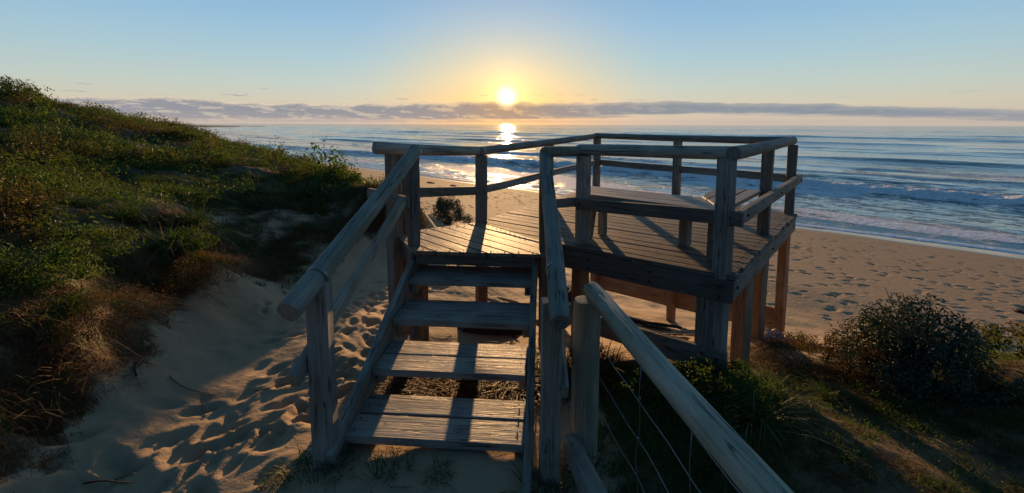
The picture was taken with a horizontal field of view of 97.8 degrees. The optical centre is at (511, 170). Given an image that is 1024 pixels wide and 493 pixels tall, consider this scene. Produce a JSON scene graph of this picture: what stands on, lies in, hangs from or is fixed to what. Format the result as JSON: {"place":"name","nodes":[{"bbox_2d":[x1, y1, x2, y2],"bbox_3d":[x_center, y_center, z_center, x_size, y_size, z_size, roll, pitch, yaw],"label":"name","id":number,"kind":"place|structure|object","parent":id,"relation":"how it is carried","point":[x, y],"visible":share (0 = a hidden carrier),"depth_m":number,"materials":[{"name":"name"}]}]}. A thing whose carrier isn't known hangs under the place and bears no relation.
{"place":"outdoors","nodes":[
{"label":"outdoors","id":0,"kind":"place"},
{"bbox_2d":[0,96,1023,492],"bbox_3d":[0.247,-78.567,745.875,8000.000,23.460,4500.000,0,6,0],"label":"ground","id":1,"kind":"structure","parent":0,"point":[164,434],"depth_m":3.34,"materials":[{"name":"beige sand"}]},
{"bbox_2d":[0,75,44,96],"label":"coastal bush","id":2,"kind":"object","parent":1,"relation":"on","point":[9,85],"visible":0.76,"depth_m":15.26,"materials":[{"name":"green plant"}]},
{"bbox_2d":[0,172,69,232],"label":"coastal bush","id":3,"kind":"object","parent":1,"relation":"on","point":[7,202],"visible":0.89,"depth_m":4.08,"materials":[{"name":"green plant"}]},
{"bbox_2d":[1,291,72,325],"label":"grass tussock","id":4,"kind":"object","parent":1,"relation":"on","point":[21,307],"depth_m":2.67,"materials":[{"name":"plant"}]},
{"bbox_2d":[0,237,118,298],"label":"coastal bush","id":5,"kind":"object","parent":1,"relation":"on","point":[28,273],"visible":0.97,"depth_m":3.07,"materials":[{"name":"green plant"}]},
{"bbox_2d":[3,230,138,273],"bbox_3d":[-3.601,0.655,3.554,1.083,0.326,1.208,4,7,33],"label":"grass tussock","id":6,"kind":"object","parent":1,"relation":"on","point":[78,252],"depth_m":3.54,"materials":[{"name":"green plant"}]},
{"bbox_2d":[16,219,138,257],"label":"coastal bush","id":7,"kind":"object","parent":1,"relation":"on","point":[90,233],"visible":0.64,"depth_m":3.90,"materials":[{"name":"green plant"}]},
{"bbox_2d":[23,278,150,329],"bbox_3d":[-3.119,0.917,3.110,0.975,0.312,1.005,-4,7,-37],"label":"grass tussock","id":8,"kind":"object","parent":1,"relation":"on","point":[74,298],"depth_m":3.07,"materials":[{"name":"green plant"}]},
{"bbox_2d":[14,279,190,366],"bbox_3d":[-2.994,0.942,3.095,1.364,0.275,1.213,0,6,0],"label":"grass mound","id":9,"kind":"object","parent":1,"relation":"on","point":[123,295],"depth_m":3.01,"materials":[{"name":"brown plant"}]},
{"bbox_2d":[83,473,133,484],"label":"twig","id":10,"kind":"object","parent":1,"relation":"on","point":[91,481],"visible":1,"depth_m":2.34,"materials":[{"name":"wood"}]},
{"bbox_2d":[87,198,184,228],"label":"grass tussock","id":11,"kind":"object","parent":1,"relation":"on","point":[130,215],"depth_m":4.94,"materials":[{"name":"green plant"}]},
{"bbox_2d":[133,358,144,375],"bbox_3d":[-2.576,1.347,3.079,0.038,0.045,0.222,-3,7,-28],"label":"driftwood","id":12,"kind":"object","parent":1,"relation":"on","point":[139,362],"visible":1,"depth_m":3.07,"materials":[{"name":"wood"}]},
{"bbox_2d":[121,169,177,183],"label":"grass tussock","id":13,"kind":"object","parent":1,"relation":"on","point":[150,177],"depth_m":8.86,"materials":[{"name":"green plant"}]},
{"bbox_2d":[149,127,206,140],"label":"coastal bush","id":14,"kind":"object","parent":1,"relation":"on","point":[188,134],"visible":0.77,"depth_m":15.93,"materials":[{"name":"green plant"}]},
{"bbox_2d":[110,220,255,273],"bbox_3d":[-3.514,0.744,4.592,1.661,0.448,1.489,-2,6,-19],"label":"grass tussock","id":15,"kind":"object","parent":1,"relation":"on","point":[171,246],"depth_m":4.60,"materials":[{"name":"green plant"}]},
{"bbox_2d":[158,226,220,251],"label":"coastal bush","id":16,"kind":"object","parent":1,"relation":"on","point":[197,244],"visible":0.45,"depth_m":4.86,"materials":[{"name":"green plant"}]},
{"bbox_2d":[0,74,383,280],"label":"shrub cover","id":17,"kind":"object","parent":1,"relation":"on","point":[55,160],"visible":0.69,"depth_m":10.09,"materials":[{"name":"green plant"}]},
{"bbox_2d":[169,376,224,412],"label":"twig","id":18,"kind":"object","parent":1,"relation":"on","point":[176,382],"visible":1,"depth_m":3.13,"materials":[{"name":"brown wood"}]},
{"bbox_2d":[140,200,256,253],"bbox_3d":[-3.915,0.621,5.416,1.572,0.503,1.622,0,6,0],"label":"grass tussock","id":19,"kind":"object","parent":1,"relation":"on","point":[200,220],"depth_m":5.52,"materials":[{"name":"green plant"}]},
{"bbox_2d":[147,241,270,295],"bbox_3d":[-3.289,0.941,4.577,1.479,0.350,1.312,0,6,0],"label":"grass mound","id":20,"kind":"object","parent":1,"relation":"on","point":[204,255],"depth_m":4.46,"materials":[{"name":"brown plant"}]},
{"bbox_2d":[236,180,275,193],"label":"grass tussock","id":21,"kind":"object","parent":1,"relation":"on","point":[258,186],"depth_m":8.94,"materials":[{"name":"green plant"}]},
{"bbox_2d":[245,458,297,492],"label":"weed tuft","id":22,"kind":"object","parent":1,"relation":"on","point":[269,476],"visible":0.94,"depth_m":2.38,"materials":[{"name":"green plant"}]},
{"bbox_2d":[272,160,327,178],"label":"coastal bush","id":23,"kind":"object","parent":1,"relation":"on","point":[285,171],"visible":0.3,"depth_m":11.44,"materials":[{"name":"green plant"}]},
{"bbox_2d":[248,442,357,492],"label":"weed tuft","id":24,"kind":"object","parent":1,"relation":"on","point":[298,463],"visible":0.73,"depth_m":2.43,"materials":[{"name":"green plant"}]},
{"bbox_2d":[294,178,328,185],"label":"grass tussock","id":25,"kind":"object","parent":1,"relation":"on","point":[313,182],"depth_m":9.47,"materials":[{"name":"green plant"}]},
{"bbox_2d":[310,169,365,184],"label":"coastal bush","id":26,"kind":"object","parent":1,"relation":"on","point":[357,177],"visible":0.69,"depth_m":9.90,"materials":[{"name":"green plant"}]},
{"bbox_2d":[307,441,370,488],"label":"weed tuft","id":27,"kind":"object","parent":1,"relation":"on","point":[336,464],"visible":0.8,"depth_m":2.44,"materials":[{"name":"green plant"}]},
{"bbox_2d":[354,185,385,205],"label":"coastal bush","id":28,"kind":"object","parent":1,"relation":"on","point":[366,196],"visible":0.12,"depth_m":8.78,"materials":[{"name":"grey plant"}]},
{"bbox_2d":[350,437,437,491],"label":"weed tuft","id":29,"kind":"object","parent":1,"relation":"on","point":[385,464],"visible":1,"depth_m":2.42,"materials":[{"name":"green plant"}]},
{"bbox_2d":[390,485,412,490],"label":"twig","id":30,"kind":"object","parent":1,"relation":"on","point":[401,487],"visible":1,"depth_m":2.30,"materials":[{"name":"brown wood"}]},
{"bbox_2d":[277,145,569,492],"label":"staircase","id":31,"kind":"structure","parent":1,"relation":"on","point":[368,416],"depth_m":2.78,"materials":[{"name":"wood"}]},
{"bbox_2d":[420,202,431,229],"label":"coastal bush","id":32,"kind":"object","parent":1,"relation":"on","point":[421,220],"visible":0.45,"depth_m":9.01,"materials":[{"name":"green plant"}]},
{"bbox_2d":[410,449,460,492],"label":"weed tuft","id":33,"kind":"object","parent":1,"relation":"on","point":[436,479],"visible":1,"depth_m":2.38,"materials":[{"name":"green plant"}]},
{"bbox_2d":[431,196,472,225],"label":"coastal bush","id":34,"kind":"object","parent":1,"relation":"on","point":[444,206],"visible":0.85,"depth_m":13.68,"materials":[{"name":"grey plant"}]},
{"bbox_2d":[457,328,521,337],"bbox_3d":[-0.254,1.677,4.825,0.863,0.246,0.432,2,6,13],"label":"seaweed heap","id":35,"kind":"object","parent":1,"relation":"on","point":[500,332],"visible":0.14,"depth_m":4.67,"materials":[{"name":"brown plant"}]},
{"bbox_2d":[0,130,1023,492],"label":"dry grass","id":36,"kind":"structure","parent":1,"relation":"on","point":[394,384],"depth_m":3.22,"materials":[{"name":"brown plant"}]},
{"bbox_2d":[0,92,1023,492],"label":"dune grass","id":37,"kind":"structure","parent":1,"relation":"on","point":[84,202],"depth_m":3.41,"materials":[{"name":"green plant"}]},
{"bbox_2d":[499,452,575,492],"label":"weed tuft","id":38,"kind":"object","parent":1,"relation":"on","point":[555,488],"visible":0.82,"depth_m":2.33,"materials":[{"name":"green plant"}]},
{"bbox_2d":[532,453,618,492],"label":"weed tuft","id":39,"kind":"object","parent":1,"relation":"on","point":[568,472],"visible":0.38,"depth_m":2.42,"materials":[{"name":"green plant"}]},
{"bbox_2d":[367,133,802,372],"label":"viewing platform","id":40,"kind":"structure","parent":1,"relation":"on","point":[722,288],"depth_m":4.08,"materials":[{"name":"brown wood"}]},
{"bbox_2d":[589,186,761,260],"bbox_3d":[1.472,0.423,4.432,1.504,0.459,1.402,5,8,40],"label":"corner bench","id":41,"kind":"object","parent":40,"relation":"on","point":[707,201],"visible":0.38,"depth_m":4.06,"materials":[{"name":"grey wood"}]},
{"bbox_2d":[599,366,665,413],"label":"coastal bush","id":42,"kind":"object","parent":1,"relation":"on","point":[630,382],"visible":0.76,"depth_m":3.13,"materials":[{"name":"green plant"}]},
{"bbox_2d":[629,317,680,331],"bbox_3d":[1.814,2.182,6.374,1.139,0.144,0.403,2,6,19],"label":"driftwood","id":43,"kind":"object","parent":1,"relation":"on","point":[657,325],"visible":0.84,"depth_m":6.38,"materials":[{"name":"brown wood"}]},
{"bbox_2d":[561,281,793,492],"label":"rail fence","id":44,"kind":"object","parent":1,"relation":"on","point":[745,467],"visible":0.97,"depth_m":1.98,"materials":[{"name":"wood"}]},
{"bbox_2d":[663,333,693,335],"bbox_3d":[1.934,1.856,5.090,0.393,0.119,0.165,5,7,38],"label":"driftwood","id":45,"kind":"object","parent":1,"relation":"on","point":[679,334],"visible":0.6,"depth_m":5.11,"materials":[{"name":"brown wood"}]},
{"bbox_2d":[653,422,802,492],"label":"grass tussock","id":46,"kind":"object","parent":1,"relation":"on","point":[707,460],"depth_m":2.48,"materials":[{"name":"green plant"}]},
{"bbox_2d":[672,356,785,422],"bbox_3d":[1.445,1.462,3.122,0.762,0.282,0.702,-4,7,-36],"label":"coastal bush","id":47,"kind":"object","parent":1,"relation":"on","point":[735,380],"visible":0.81,"depth_m":3.02,"materials":[{"name":"green plant"}]},
{"bbox_2d":[764,326,796,350],"bbox_3d":[2.790,1.794,4.755,0.458,0.251,0.416,3,7,26],"label":"debris pile","id":48,"kind":"object","parent":1,"relation":"on","point":[768,331],"visible":0.48,"depth_m":4.70,"materials":[{"name":"grey stone"}]},
{"bbox_2d":[684,362,904,492],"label":"grass tussock","id":49,"kind":"object","parent":1,"relation":"on","point":[768,408],"depth_m":2.82,"materials":[{"name":"green plant"}]},
{"bbox_2d":[732,359,866,443],"bbox_3d":[1.875,1.545,3.090,1.057,0.285,0.948,-3,7,-27],"label":"grass tussock","id":50,"kind":"object","parent":1,"relation":"on","point":[783,389],"depth_m":3.11,"materials":[{"name":"green plant"}]},
{"bbox_2d":[787,331,820,351],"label":"coastal bush","id":51,"kind":"object","parent":1,"relation":"on","point":[798,337],"visible":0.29,"depth_m":6.05,"materials":[{"name":"green plant"}]},
{"bbox_2d":[596,345,1023,492],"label":"ground cover","id":52,"kind":"object","parent":1,"relation":"on","point":[907,427],"visible":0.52,"depth_m":2.86,"materials":[{"name":"green plant"}]},
{"bbox_2d":[749,328,872,384],"bbox_3d":[2.739,1.697,4.144,1.320,0.285,1.114,0,6,0],"label":"grass mound","id":53,"kind":"object","parent":1,"relation":"on","point":[778,345],"depth_m":4.11,"materials":[{"name":"brown plant"}]},
{"bbox_2d":[785,367,879,422],"bbox_3d":[2.386,1.733,3.476,0.811,0.252,0.786,6,8,43],"label":"grass tussock","id":54,"kind":"object","parent":1,"relation":"on","point":[823,389],"depth_m":3.45,"materials":[{"name":"green plant"}]},
{"bbox_2d":[824,337,855,354],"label":"coastal bush","id":55,"kind":"object","parent":1,"relation":"on","point":[838,342],"visible":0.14,"depth_m":5.45,"materials":[{"name":"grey plant"}]},
{"bbox_2d":[866,385,944,421],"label":"grass tussock","id":56,"kind":"object","parent":1,"relation":"on","point":[909,404],"depth_m":3.36,"materials":[{"name":"green plant"}]},
{"bbox_2d":[821,288,1013,411],"bbox_3d":[3.354,1.430,3.782,1.264,0.796,1.019,2,6,21],"label":"coastal bush","id":57,"kind":"object","parent":1,"relation":"on","point":[877,345],"visible":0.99,"depth_m":3.60,"materials":[{"name":"green plant"}]},
{"bbox_2d":[955,318,1023,369],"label":"coastal bush","id":58,"kind":"object","parent":1,"relation":"on","point":[992,334],"visible":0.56,"depth_m":3.72,"materials":[{"name":"green plant"}]},
{"bbox_2d":[987,366,1023,409],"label":"coastal bush","id":59,"kind":"object","parent":1,"relation":"on","point":[1015,383],"visible":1,"depth_m":3.23,"materials":[{"name":"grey plant"}]},
{"bbox_2d":[1011,308,1023,313],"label":"seaweed clump","id":60,"kind":"object","parent":1,"relation":"on","point":[1020,311],"visible":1,"depth_m":9.60,"materials":[{"name":"brown plant"}]},
{"bbox_2d":[0,0,1023,125],"label":"sky","id":61,"kind":"structure","parent":0,"point":[500,62],"materials":[{"name":"blue"}]},
{"bbox_2d":[567,285,570,301],"bbox_3d":[1.265,2.096,7.571,0.891,0.525,0.637,3,7,25],"label":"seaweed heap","id":62,"kind":"object","parent":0,"point":[569,292],"visible":0.09,"depth_m":7.52,"materials":[{"name":"brown plant"}]},
{"bbox_2d":[184,124,1023,253],"bbox_3d":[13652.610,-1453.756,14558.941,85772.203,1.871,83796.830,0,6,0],"label":"sea","id":63,"kind":"structure","parent":0,"point":[962,186],"depth_m":54.81,"materials":[{"name":"liquid"}]}
]}

